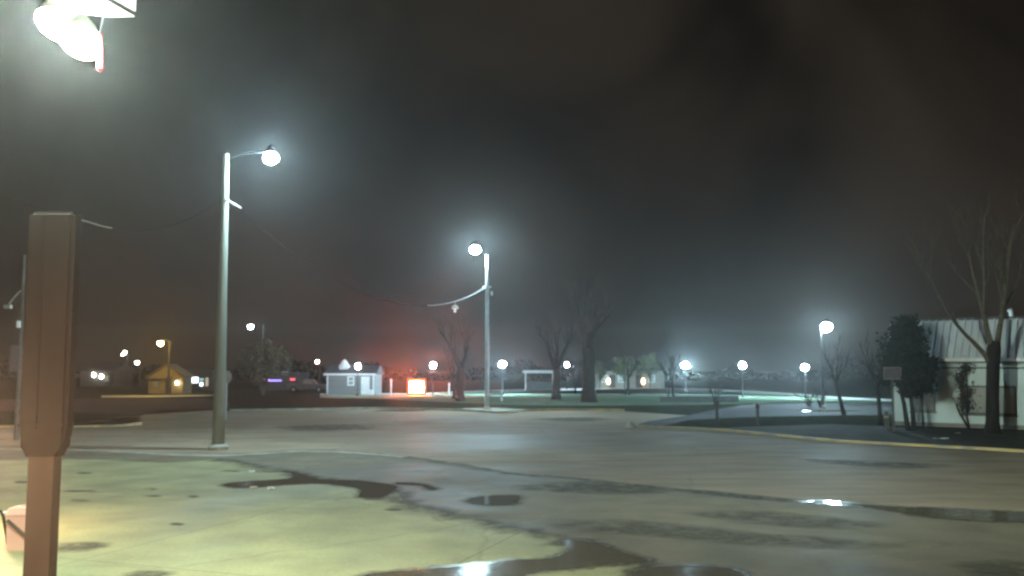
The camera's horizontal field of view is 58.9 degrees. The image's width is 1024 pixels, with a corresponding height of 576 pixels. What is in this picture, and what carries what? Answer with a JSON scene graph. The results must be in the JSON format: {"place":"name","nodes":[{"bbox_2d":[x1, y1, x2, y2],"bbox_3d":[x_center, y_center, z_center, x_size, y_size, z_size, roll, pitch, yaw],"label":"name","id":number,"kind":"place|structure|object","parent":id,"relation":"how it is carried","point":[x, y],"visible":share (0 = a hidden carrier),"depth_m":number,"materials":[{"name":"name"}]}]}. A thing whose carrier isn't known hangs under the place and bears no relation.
{"place":"outdoors","nodes":[
{"label":"outdoors","id":0,"kind":"place"},
{"bbox_2d":[78,363,135,385],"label":"dim house","id":1,"kind":"structure","parent":0,"point":[106,374],"depth_m":149.73,"materials":[{"name":"brown"}]},
{"bbox_2d":[103,375,109,381],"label":"window","id":2,"kind":"structure","parent":1,"relation":"in","point":[106,377],"depth_m":149.21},
{"bbox_2d":[0,398,228,414],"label":"cross street","id":3,"kind":"structure","parent":0,"point":[138,406],"depth_m":75.34,"materials":[{"name":"asphalt"}]},
{"bbox_2d":[101,395,213,396],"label":"path","id":4,"kind":"structure","parent":0,"point":[158,396],"depth_m":98.13,"materials":[{"name":"concrete"}]},
{"bbox_2d":[145,364,194,393],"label":"ochre house","id":5,"kind":"structure","parent":0,"point":[180,380],"depth_m":109.43,"materials":[{"name":"metal"}]},
{"bbox_2d":[152,380,159,387],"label":"window","id":6,"kind":"structure","parent":5,"relation":"in","point":[155,383],"depth_m":109.38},
{"bbox_2d":[165,377,171,393],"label":"door","id":7,"kind":"structure","parent":5,"relation":"in","point":[170,380],"depth_m":109.32,"materials":[{"name":"wood"}]},
{"bbox_2d":[0,459,640,575],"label":"concrete slab","id":8,"kind":"structure","parent":0,"point":[122,516],"depth_m":17.85,"materials":[{"name":"concrete"}]},
{"bbox_2d":[0,510,6,541],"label":"hoop rail","id":9,"kind":"object","parent":8,"relation":"on","point":[3,520],"visible":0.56,"depth_m":16.37,"materials":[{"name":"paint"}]},
{"bbox_2d":[5,504,25,550],"bbox_3d":[-8.603,4.235,16.011,0.480,0.740,0.495,0,-5,0],"label":"litter bin","id":10,"kind":"object","parent":8,"relation":"on","point":[15,525],"visible":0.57,"depth_m":15.80,"materials":[{"name":"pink plastic"}]},
{"bbox_2d":[18,211,81,575],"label":"pylon","id":11,"kind":"object","parent":8,"relation":"on","point":[45,425],"visible":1,"depth_m":10.86,"materials":[{"name":"paint"}]},
{"bbox_2d":[66,490,90,491],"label":"damp patch","id":12,"kind":"object","parent":8,"relation":"on","point":[77,490],"visible":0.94,"depth_m":23.47,"materials":[{"name":"concrete"}]},
{"bbox_2d":[58,542,103,549],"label":"damp patch","id":13,"kind":"object","parent":8,"relation":"on","point":[88,545],"visible":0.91,"depth_m":16.15,"materials":[{"name":"concrete"}]},
{"bbox_2d":[35,0,135,59],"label":"floodlight mast","id":14,"kind":"object","parent":8,"relation":"on","point":[69,25],"visible":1,"depth_m":10.86,"materials":[{"name":"metal"}]},
{"bbox_2d":[97,16,103,71],"bbox_3d":[-5.035,-3.561,11.335,0.096,1.874,0.448,0,-5,0],"label":"hanging tube","id":15,"kind":"object","parent":14,"relation":"hanging from","point":[100,66],"visible":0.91,"depth_m":11.07,"materials":[{"name":"white plastic"}]},
{"bbox_2d":[128,571,166,575],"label":"damp patch","id":16,"kind":"object","parent":8,"relation":"on","point":[151,574],"visible":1,"depth_m":13.97,"materials":[{"name":"brown"}]},
{"bbox_2d":[221,471,395,498],"bbox_3d":[-5.158,5.369,24.946,6.456,0.001,4.091,-2,-6,26],"label":"damp patch","id":17,"kind":"object","parent":8,"relation":"on","point":[312,476],"visible":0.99,"depth_m":24.24,"materials":[{"name":"brown"}]},
{"bbox_2d":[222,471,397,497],"bbox_3d":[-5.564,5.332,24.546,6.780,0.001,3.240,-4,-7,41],"label":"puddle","id":18,"kind":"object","parent":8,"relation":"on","point":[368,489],"visible":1,"depth_m":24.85,"materials":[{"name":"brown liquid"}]},
{"bbox_2d":[217,459,643,568],"bbox_3d":[-3.487,5.192,22.889,2.485,0.001,22.401,4,-6,-35],"label":"damp patch","id":19,"kind":"object","parent":8,"relation":"on","point":[449,513],"visible":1,"depth_m":20.64,"materials":[{"name":"asphalt"}]},
{"bbox_2d":[358,539,652,575],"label":"damp patch","id":20,"kind":"object","parent":8,"relation":"on","point":[650,559],"visible":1,"depth_m":14.53,"materials":[{"name":"brown"}]},
{"bbox_2d":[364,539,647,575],"bbox_3d":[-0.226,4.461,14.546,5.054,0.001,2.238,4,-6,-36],"label":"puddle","id":21,"kind":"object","parent":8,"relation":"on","point":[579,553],"visible":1,"depth_m":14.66,"materials":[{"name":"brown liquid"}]},
{"bbox_2d":[0,409,1023,511],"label":"street","id":22,"kind":"structure","parent":0,"point":[607,446],"depth_m":34.81,"materials":[{"name":"asphalt"}]},
{"bbox_2d":[0,255,25,440],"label":"utility pole","id":23,"kind":"object","parent":22,"relation":"on","point":[15,358],"visible":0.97,"depth_m":39.78,"materials":[{"name":"grey wood"}]},
{"bbox_2d":[0,422,141,427],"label":"kerb","id":24,"kind":"structure","parent":22,"relation":"on","point":[86,426],"depth_m":48.28,"materials":[{"name":"yellow paint"}]},
{"bbox_2d":[225,371,231,419],"bbox_3d":[-17.227,6.488,54.691,0.591,2.960,0.095,0,-5,0],"label":"stop sign","id":25,"kind":"object","parent":22,"relation":"on","point":[228,376],"visible":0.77,"depth_m":54.72,"materials":[{"name":"metal"}]},
{"bbox_2d":[208,145,277,449],"bbox_3d":[-10.590,0.285,35.403,2.535,11.974,1.090,-1,-5,13],"label":"street lamp","id":26,"kind":"object","parent":22,"relation":"on","point":[219,399],"visible":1,"depth_m":35.54,"materials":[{"name":"metal"}]},
{"bbox_2d":[1,196,222,230],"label":"overhead wire","id":27,"kind":"object","parent":26,"relation":"attached to","point":[114,228],"visible":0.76,"depth_m":33.44,"materials":[{"name":"black metal"}]},
{"bbox_2d":[229,202,484,305],"bbox_3d":[-6.736,-0.657,52.474,0.048,3.018,34.471,-1,-5,16],"label":"overhead wire","id":28,"kind":"object","parent":26,"relation":"attached to","point":[357,289],"visible":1,"depth_m":48.19,"materials":[{"name":"black metal"}]},
{"bbox_2d":[291,425,369,429],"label":"damp patch","id":29,"kind":"object","parent":22,"relation":"on","point":[337,427],"visible":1,"depth_m":47.87,"materials":[{"name":"asphalt"}]},
{"bbox_2d":[229,407,495,412],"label":"kerb","id":30,"kind":"structure","parent":22,"relation":"on","point":[442,409],"depth_m":67.16,"materials":[{"name":"concrete"}]},
{"bbox_2d":[374,410,426,411],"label":"puddle","id":31,"kind":"object","parent":22,"relation":"on","point":[400,410],"visible":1,"depth_m":66.58,"materials":[{"name":"grey liquid"}]},
{"bbox_2d":[463,408,520,410],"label":"apron","id":32,"kind":"object","parent":22,"relation":"on","point":[501,409],"visible":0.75,"depth_m":67.99,"materials":[{"name":"concrete"}]},
{"bbox_2d":[470,242,492,408],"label":"street lamp","id":33,"kind":"object","parent":32,"relation":"on","point":[475,249],"visible":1,"depth_m":68.71,"materials":[{"name":"metal"}]},
{"bbox_2d":[496,409,623,412],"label":"kerb","id":34,"kind":"structure","parent":22,"relation":"on","point":[516,411],"depth_m":66.04,"materials":[{"name":"yellow paint"}]},
{"bbox_2d":[540,418,592,420],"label":"damp patch","id":35,"kind":"object","parent":22,"relation":"on","point":[574,419],"visible":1,"depth_m":55.15,"materials":[{"name":"grey"}]},
{"bbox_2d":[626,421,634,427],"bbox_3d":[6.278,7.194,47.922,0.463,0.379,0.451,4,-6,-37],"label":"stone","id":36,"kind":"object","parent":22,"relation":"on","point":[630,424],"visible":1,"depth_m":47.80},
{"bbox_2d":[634,425,1023,451],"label":"kerb","id":37,"kind":"structure","parent":22,"relation":"on","point":[882,443],"depth_m":38.42,"materials":[{"name":"yellow paint"}]},
{"bbox_2d":[815,459,925,466],"bbox_3d":[11.638,5.808,29.984,5.514,0.001,2.248,-2,-5,25],"label":"damp patch","id":38,"kind":"object","parent":22,"relation":"on","point":[878,464],"visible":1,"depth_m":30.02,"materials":[{"name":"grey"}]},
{"bbox_2d":[800,500,1023,521],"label":"damp patch","id":39,"kind":"object","parent":22,"relation":"on","point":[934,507],"visible":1,"depth_m":20.33,"materials":[{"name":"grey"}]},
{"bbox_2d":[802,500,1023,520],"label":"puddle","id":40,"kind":"object","parent":22,"relation":"on","point":[971,514],"visible":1,"depth_m":19.90,"materials":[{"name":"grey liquid"}]},
{"bbox_2d":[0,445,1023,575],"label":"forecourt","id":41,"kind":"structure","parent":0,"point":[878,542],"depth_m":18.80,"materials":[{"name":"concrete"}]},
{"bbox_2d":[0,448,407,457],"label":"gutter lip","id":42,"kind":"object","parent":41,"relation":"on","point":[221,455],"visible":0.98,"depth_m":33.55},
{"bbox_2d":[397,482,437,489],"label":"puddle","id":43,"kind":"object","parent":41,"relation":"on","point":[429,487],"visible":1,"depth_m":24.64,"materials":[{"name":"grey liquid"}]},
{"bbox_2d":[467,495,519,504],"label":"puddle","id":44,"kind":"object","parent":41,"relation":"on","point":[499,500],"visible":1,"depth_m":21.69,"materials":[{"name":"grey liquid"}]},
{"bbox_2d":[220,450,824,503],"bbox_3d":[2.269,5.508,26.517,29.488,0.001,4.210,-3,-6,34],"label":"damp patch","id":45,"kind":"object","parent":41,"relation":"on","point":[503,472],"visible":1,"depth_m":27.48,"materials":[{"name":"grey"}]},
{"bbox_2d":[528,483,647,491],"bbox_3d":[2.132,5.299,24.133,4.697,0.001,2.867,0,-5,0],"label":"damp patch","id":46,"kind":"object","parent":41,"relation":"on","point":[565,488],"visible":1,"depth_m":24.05,"materials":[{"name":"grey"}]},
{"bbox_2d":[631,565,745,575],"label":"puddle","id":47,"kind":"object","parent":41,"relation":"on","point":[681,570],"visible":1,"depth_m":14.16,"materials":[{"name":"grey liquid"}]},
{"bbox_2d":[627,565,749,575],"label":"damp patch","id":48,"kind":"object","parent":41,"relation":"on","point":[743,572],"visible":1,"depth_m":14.38,"materials":[{"name":"asphalt"}]},
{"bbox_2d":[569,522,843,545],"bbox_3d":[3.768,4.718,17.456,7.562,0.001,2.041,-2,-5,23],"label":"damp patch","id":49,"kind":"object","parent":41,"relation":"on","point":[717,535],"visible":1,"depth_m":17.30,"materials":[{"name":"asphalt"}]},
{"bbox_2d":[693,490,792,500],"bbox_3d":[5.606,5.163,22.567,4.176,0.001,0.908,-5,-7,42],"label":"damp patch","id":50,"kind":"object","parent":41,"relation":"on","point":[765,498],"visible":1,"depth_m":22.21,"materials":[{"name":"grey"}]},
{"bbox_2d":[717,512,848,526],"bbox_3d":[5.613,4.860,19.096,4.525,0.001,2.118,-3,-6,33],"label":"damp patch","id":51,"kind":"object","parent":41,"relation":"on","point":[825,523],"visible":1,"depth_m":19.00,"materials":[{"name":"asphalt"}]},
{"bbox_2d":[963,563,1023,575],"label":"damp patch","id":52,"kind":"object","parent":41,"relation":"on","point":[1008,572],"visible":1,"depth_m":14.31,"materials":[{"name":"asphalt"}]},
{"bbox_2d":[0,372,1023,430],"bbox_3d":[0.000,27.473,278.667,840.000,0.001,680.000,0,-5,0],"label":"ground","id":53,"kind":"structure","parent":0,"point":[243,394],"depth_m":98.50,"materials":[{"name":"green plant"}]},
{"bbox_2d":[135,360,140,385],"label":"distant lamp","id":54,"kind":"object","parent":53,"relation":"on","point":[136,362],"visible":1,"depth_m":149.33,"materials":[{"name":"grey metal"}]},
{"bbox_2d":[158,340,169,394],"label":"distant lamp","id":55,"kind":"object","parent":53,"relation":"on","point":[160,343],"visible":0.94,"depth_m":103.57,"materials":[{"name":"grey metal"}]},
{"bbox_2d":[186,369,226,390],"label":"lit shop","id":56,"kind":"structure","parent":53,"relation":"on","point":[202,379],"depth_m":119.36},
{"bbox_2d":[249,324,263,390],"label":"distant lamp","id":57,"kind":"object","parent":53,"relation":"on","point":[250,326],"visible":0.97,"depth_m":117.82,"materials":[{"name":"metal"}]},
{"bbox_2d":[234,338,292,394],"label":"pale tree","id":58,"kind":"object","parent":53,"relation":"on","point":[268,369],"visible":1,"depth_m":102.29,"materials":[{"name":"grey plant"}]},
{"bbox_2d":[259,371,309,389],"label":"neon shop","id":59,"kind":"structure","parent":53,"relation":"on","point":[282,380],"depth_m":125.35,"materials":[{"name":"metal"}]},
{"bbox_2d":[286,379,325,391],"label":"parked pickup","id":60,"kind":"object","parent":53,"relation":"on","point":[310,384],"visible":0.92,"depth_m":114.51,"materials":[{"name":"paint"}]},
{"bbox_2d":[0,354,881,380],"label":"treeline","id":61,"kind":"object","parent":53,"relation":"on","point":[411,372],"visible":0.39,"depth_m":212.44,"materials":[{"name":"black plant"}]},
{"bbox_2d":[595,361,666,387],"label":"tan bungalow","id":62,"kind":"object","parent":53,"relation":"on","point":[610,379],"visible":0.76,"depth_m":137.29,"materials":[{"name":"metal"}]},
{"bbox_2d":[609,375,614,387],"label":"door","id":63,"kind":"structure","parent":62,"relation":"in","point":[612,377],"depth_m":137.22,"materials":[{"name":"metal"}]},
{"bbox_2d":[636,375,641,387],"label":"door","id":64,"kind":"structure","parent":62,"relation":"in","point":[638,377],"depth_m":137.22,"materials":[{"name":"metal"}]},
{"bbox_2d":[705,382,723,405],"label":"vase shrub","id":65,"kind":"object","parent":53,"relation":"on","point":[712,394],"visible":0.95,"depth_m":73.87,"materials":[{"name":"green plant"}]},
{"bbox_2d":[715,399,718,426],"bbox_3d":[11.042,6.710,48.820,0.222,1.500,0.222,2,-5,-22],"label":"marker post","id":66,"kind":"object","parent":53,"relation":"on","point":[717,411],"visible":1,"depth_m":48.76,"materials":[{"name":"paint"}]},
{"bbox_2d":[755,403,759,424],"bbox_3d":[13.585,6.976,50.149,0.222,1.200,0.222,2,-5,-22],"label":"marker post","id":67,"kind":"object","parent":53,"relation":"on","point":[757,406],"visible":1,"depth_m":50.09,"materials":[{"name":"paint"}]},
{"bbox_2d":[850,324,883,424],"bbox_3d":[19.791,4.737,50.339,1.633,5.717,3.398,-4,-6,36],"label":"bare tree","id":68,"kind":"object","parent":53,"relation":"on","point":[879,410],"visible":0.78,"depth_m":50.17,"materials":[{"name":"brown plant"}]},
{"bbox_2d":[887,308,1023,429],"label":"white building","id":69,"kind":"structure","parent":53,"relation":"on","point":[951,345],"depth_m":48.25,"materials":[{"name":"paint"}]},
{"bbox_2d":[909,391,936,412],"bbox_3d":[22.291,6.185,49.203,1.383,1.177,0.130,-4,-6,37],"label":"window","id":70,"kind":"structure","parent":69,"relation":"in","point":[929,403],"depth_m":49.10,"materials":[{"name":"grey"}]},
{"bbox_2d":[961,386,1018,416],"bbox_3d":[24.846,5.891,47.297,2.726,1.571,0.130,-4,-6,37],"label":"window","id":71,"kind":"structure","parent":69,"relation":"in","point":[1007,394],"depth_m":46.98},
{"bbox_2d":[952,356,980,427],"bbox_3d":[24.164,5.473,47.901,1.819,3.862,1.115,0,-5,0],"label":"brown shrub","id":72,"kind":"object","parent":53,"relation":"on","point":[963,398],"visible":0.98,"depth_m":47.79,"materials":[{"name":"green plant"}]},
{"bbox_2d":[0,0,1023,371],"label":"sky","id":73,"kind":"structure","parent":0,"point":[742,177],"materials":[{"name":"black"}]},
{"bbox_2d":[320,393,890,405],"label":"lawn","id":74,"kind":"structure","parent":0,"point":[566,399],"depth_m":89.20,"materials":[{"name":"plant"}]},
{"bbox_2d":[324,359,383,394],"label":"grey house","id":75,"kind":"structure","parent":74,"relation":"on","point":[341,378],"depth_m":104.48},
{"bbox_2d":[347,376,353,385],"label":"window","id":76,"kind":"structure","parent":75,"relation":"in","point":[350,379],"depth_m":104.42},
{"bbox_2d":[361,377,369,394],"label":"door","id":77,"kind":"structure","parent":75,"relation":"in","point":[365,381],"depth_m":104.37,"materials":[{"name":"metal"}]},
{"bbox_2d":[356,363,359,395],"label":"park lamp","id":78,"kind":"object","parent":74,"relation":"on","point":[357,366],"visible":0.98,"depth_m":99.44,"materials":[{"name":"metal"}]},
{"bbox_2d":[407,379,425,394],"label":"led panel","id":79,"kind":"object","parent":74,"relation":"on","point":[416,386],"visible":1,"depth_m":102.41,"materials":[{"name":"paint"}]},
{"bbox_2d":[431,362,434,394],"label":"park lamp","id":80,"kind":"object","parent":74,"relation":"on","point":[432,364],"visible":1,"depth_m":105.39,"materials":[{"name":"paint"}]},
{"bbox_2d":[426,307,476,400],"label":"bare tree","id":81,"kind":"object","parent":74,"relation":"on","point":[459,396],"visible":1,"depth_m":85.16,"materials":[{"name":"brown plant"}]},
{"bbox_2d":[443,342,471,398],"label":"bare tree","id":82,"kind":"object","parent":74,"relation":"on","point":[453,374],"visible":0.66,"depth_m":91.05,"materials":[{"name":"brown plant"}]},
{"bbox_2d":[484,391,502,400],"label":"park bench","id":83,"kind":"object","parent":74,"relation":"on","point":[496,393],"visible":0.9,"depth_m":85.68,"materials":[{"name":"paint"}]},
{"bbox_2d":[499,360,504,394],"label":"park lamp","id":84,"kind":"object","parent":74,"relation":"on","point":[502,363],"visible":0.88,"depth_m":105.41,"materials":[{"name":"paint"}]},
{"bbox_2d":[536,309,577,399],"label":"bare tree","id":85,"kind":"object","parent":74,"relation":"on","point":[556,364],"visible":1,"depth_m":89.53,"materials":[{"name":"brown plant"}]},
{"bbox_2d":[562,266,616,401],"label":"bare tree","id":86,"kind":"object","parent":74,"relation":"on","point":[588,393],"visible":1,"depth_m":82.60,"materials":[{"name":"brown plant"}]},
{"bbox_2d":[618,347,644,394],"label":"bare tree","id":87,"kind":"object","parent":74,"relation":"on","point":[628,377],"visible":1,"depth_m":102.97,"materials":[{"name":"brown plant"}]},
{"bbox_2d":[656,360,673,395],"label":"bare tree","id":88,"kind":"object","parent":74,"relation":"on","point":[665,376],"visible":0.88,"depth_m":92.70,"materials":[{"name":"brown plant"}]},
{"bbox_2d":[665,349,679,395],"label":"bare tree","id":89,"kind":"object","parent":74,"relation":"on","point":[671,378],"visible":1,"depth_m":91.18,"materials":[{"name":"brown plant"}]},
{"bbox_2d":[659,396,738,401],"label":"wall","id":90,"kind":"structure","parent":74,"relation":"on","point":[697,398],"depth_m":82.76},
{"bbox_2d":[739,361,744,396],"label":"park lamp","id":91,"kind":"object","parent":74,"relation":"on","point":[742,365],"visible":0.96,"depth_m":96.43,"materials":[{"name":"paint"}]},
{"bbox_2d":[802,363,807,397],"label":"park lamp","id":92,"kind":"object","parent":74,"relation":"on","point":[804,367],"visible":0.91,"depth_m":92.45,"materials":[{"name":"paint"}]},
{"bbox_2d":[320,388,890,400],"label":"park path","id":93,"kind":"structure","parent":0,"point":[641,391],"depth_m":113.48,"materials":[{"name":"concrete"}]},
{"bbox_2d":[523,370,552,390],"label":"park shelter","id":94,"kind":"object","parent":93,"relation":"on","point":[538,385],"visible":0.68,"depth_m":124.21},
{"bbox_2d":[569,361,581,392],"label":"bare tree","id":95,"kind":"object","parent":93,"relation":"on","point":[575,390],"visible":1,"depth_m":111.44,"materials":[{"name":"brown plant"}]},
{"bbox_2d":[595,361,606,388],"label":"pale tree","id":96,"kind":"object","parent":93,"relation":"on","point":[601,369],"visible":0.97,"depth_m":133.22,"materials":[{"name":"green plant"}]},
{"bbox_2d":[611,356,634,389],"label":"pale tree","id":97,"kind":"object","parent":93,"relation":"on","point":[620,369],"visible":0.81,"depth_m":126.94,"materials":[{"name":"green plant"}]},
{"bbox_2d":[635,352,663,388],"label":"pale tree","id":98,"kind":"object","parent":93,"relation":"on","point":[647,363],"visible":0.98,"depth_m":131.11,"materials":[{"name":"green plant"}]},
{"bbox_2d":[682,362,688,392],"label":"park lamp","id":99,"kind":"object","parent":93,"relation":"on","point":[685,365],"visible":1,"depth_m":112.34,"materials":[{"name":"paint"}]},
{"bbox_2d":[638,402,891,425],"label":"side road","id":100,"kind":"structure","parent":0,"point":[800,409],"depth_m":65.19,"materials":[{"name":"asphalt"}]},
{"bbox_2d":[795,383,829,405],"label":"vase shrub","id":101,"kind":"object","parent":100,"relation":"on","point":[809,403],"visible":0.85,"depth_m":73.80,"materials":[{"name":"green plant"}]},
{"bbox_2d":[811,388,829,406],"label":"vase shrub","id":102,"kind":"object","parent":100,"relation":"on","point":[819,401],"visible":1,"depth_m":71.87,"materials":[{"name":"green plant"}]},
{"bbox_2d":[820,319,831,407],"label":"street lamp","id":103,"kind":"object","parent":100,"relation":"on","point":[826,326],"visible":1,"depth_m":71.70,"materials":[{"name":"metal"}]},
{"bbox_2d":[805,410,856,411],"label":"puddle","id":104,"kind":"object","parent":100,"relation":"on","point":[827,410],"visible":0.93,"depth_m":66.58,"materials":[{"name":"grey liquid"}]},
{"bbox_2d":[818,338,852,414],"bbox_3d":[21.682,5.650,60.899,2.031,5.796,2.602,-4,-6,39],"label":"bare tree","id":105,"kind":"object","parent":100,"relation":"on","point":[841,405],"visible":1,"depth_m":60.80,"materials":[{"name":"brown plant"}]},
{"bbox_2d":[719,424,1023,448],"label":"verge","id":106,"kind":"structure","parent":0,"point":[981,438],"depth_m":43.06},
{"bbox_2d":[884,411,888,429],"bbox_3d":[19.137,6.778,46.316,0.218,0.930,0.218,-2,-5,22],"label":"marker post","id":107,"kind":"object","parent":106,"relation":"on","point":[886,417],"visible":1,"depth_m":46.24,"materials":[{"name":"grey"}]},
{"bbox_2d":[883,367,900,430],"bbox_3d":[19.000,5.548,45.229,0.900,3.191,0.120,0,-5,0],"label":"road sign","id":108,"kind":"object","parent":106,"relation":"on","point":[891,373],"visible":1,"depth_m":45.27,"materials":[{"name":"brown"}]},
{"bbox_2d":[876,313,940,429],"bbox_3d":[20.220,4.257,46.369,2.692,5.991,3.040,0,-5,0],"label":"evergreen tree","id":109,"kind":"object","parent":106,"relation":"on","point":[906,342],"visible":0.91,"depth_m":45.87,"materials":[{"name":"green plant"}]},
{"bbox_2d":[915,353,938,428],"bbox_3d":[21.233,5.318,47.003,1.882,3.966,2.102,0,-5,0],"label":"evergreen tree","id":110,"kind":"object","parent":106,"relation":"on","point":[921,398],"visible":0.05,"depth_m":46.91,"materials":[{"name":"green plant"}]},
{"bbox_2d":[908,174,1023,433],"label":"bare tree","id":111,"kind":"object","parent":106,"relation":"on","point":[991,355],"visible":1,"depth_m":44.20,"materials":[{"name":"brown plant"}]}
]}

